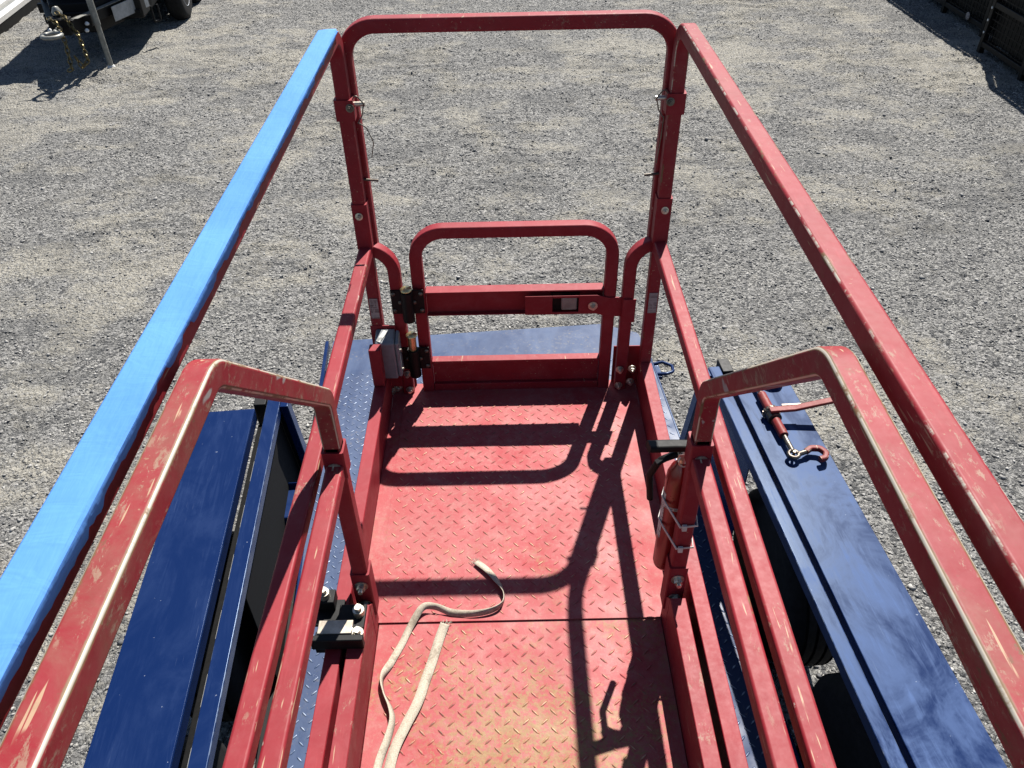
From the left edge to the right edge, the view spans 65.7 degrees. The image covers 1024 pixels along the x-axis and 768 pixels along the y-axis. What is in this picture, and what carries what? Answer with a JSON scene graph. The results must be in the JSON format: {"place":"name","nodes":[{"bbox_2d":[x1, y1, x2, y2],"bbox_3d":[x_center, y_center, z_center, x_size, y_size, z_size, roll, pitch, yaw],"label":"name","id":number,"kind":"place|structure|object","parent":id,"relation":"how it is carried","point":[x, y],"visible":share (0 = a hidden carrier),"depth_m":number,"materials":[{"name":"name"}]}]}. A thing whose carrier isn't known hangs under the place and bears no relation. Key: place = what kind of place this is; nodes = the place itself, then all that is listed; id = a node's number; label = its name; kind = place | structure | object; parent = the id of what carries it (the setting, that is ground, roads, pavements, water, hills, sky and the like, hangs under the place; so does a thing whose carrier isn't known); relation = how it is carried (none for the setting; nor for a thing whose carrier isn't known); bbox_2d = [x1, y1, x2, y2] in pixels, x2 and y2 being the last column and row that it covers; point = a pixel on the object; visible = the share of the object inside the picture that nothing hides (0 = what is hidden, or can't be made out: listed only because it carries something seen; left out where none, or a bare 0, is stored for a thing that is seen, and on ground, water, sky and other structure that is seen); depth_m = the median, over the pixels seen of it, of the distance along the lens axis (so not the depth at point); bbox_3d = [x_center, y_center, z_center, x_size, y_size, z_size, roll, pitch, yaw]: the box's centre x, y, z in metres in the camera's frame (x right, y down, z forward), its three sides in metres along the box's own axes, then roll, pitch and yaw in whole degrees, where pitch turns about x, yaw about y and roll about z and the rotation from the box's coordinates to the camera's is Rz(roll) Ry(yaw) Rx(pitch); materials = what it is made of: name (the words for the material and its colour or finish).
{"place":"outdoors","nodes":[
{"label":"outdoors","id":0,"kind":"place"},
{"bbox_2d":[0,0,1023,767],"bbox_3d":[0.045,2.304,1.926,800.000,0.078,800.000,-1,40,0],"label":"ground","id":1,"kind":"structure","parent":0,"point":[730,48],"depth_m":6.59,"materials":[{"name":"grey gravel"}]},
{"bbox_2d":[0,0,40,33],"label":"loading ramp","id":2,"kind":"structure","parent":1,"relation":"on","point":[13,13],"depth_m":10.69,"materials":[{"name":"white paint"}]},
{"bbox_2d":[37,0,200,72],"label":"black trailer","id":3,"kind":"object","parent":1,"relation":"on","point":[63,18],"visible":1,"depth_m":9.01,"materials":[{"name":"paint"}]},
{"bbox_2d":[83,324,1006,767],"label":"equipment trailer","id":4,"kind":"object","parent":1,"relation":"on","point":[891,692],"visible":0.33,"depth_m":2.73,"materials":[{"name":"blue paint"}]},
{"bbox_2d":[0,10,1023,767],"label":"scissor lift","id":5,"kind":"object","parent":4,"relation":"on","point":[592,642],"visible":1,"depth_m":1.64,"materials":[{"name":"red paint"}]},
{"bbox_2d":[373,558,504,767],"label":"webbing strap","id":6,"kind":"object","parent":5,"relation":"on","point":[409,717],"visible":1,"depth_m":1.77,"materials":[{"name":"beige fabric"}]},
{"bbox_2d":[646,439,697,570],"bbox_3d":[0.328,0.277,1.688,0.114,0.396,0.111,-1,40,0],"label":"fire extinguisher","id":7,"kind":"object","parent":5,"relation":"attached to","point":[671,491],"visible":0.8,"depth_m":1.65,"materials":[{"name":"red painted steel"},{"name":"black paint"},{"name":"zinc steel"}]},
{"bbox_2d":[757,391,833,461],"bbox_3d":[1.178,0.099,3.167,0.361,0.124,0.537,-1,40,0],"label":"load binder","id":8,"kind":"object","parent":4,"relation":"on","point":[771,414],"visible":0.67,"depth_m":3.14,"materials":[{"name":"metal"}]},
{"bbox_2d":[936,0,1004,36],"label":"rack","id":9,"kind":"object","parent":1,"relation":"on","point":[980,9],"visible":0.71,"depth_m":9.77,"materials":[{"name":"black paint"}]},
{"bbox_2d":[976,0,1023,80],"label":"rack","id":10,"kind":"object","parent":1,"relation":"on","point":[1007,35],"visible":0.94,"depth_m":8.65,"materials":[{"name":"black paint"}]}
]}

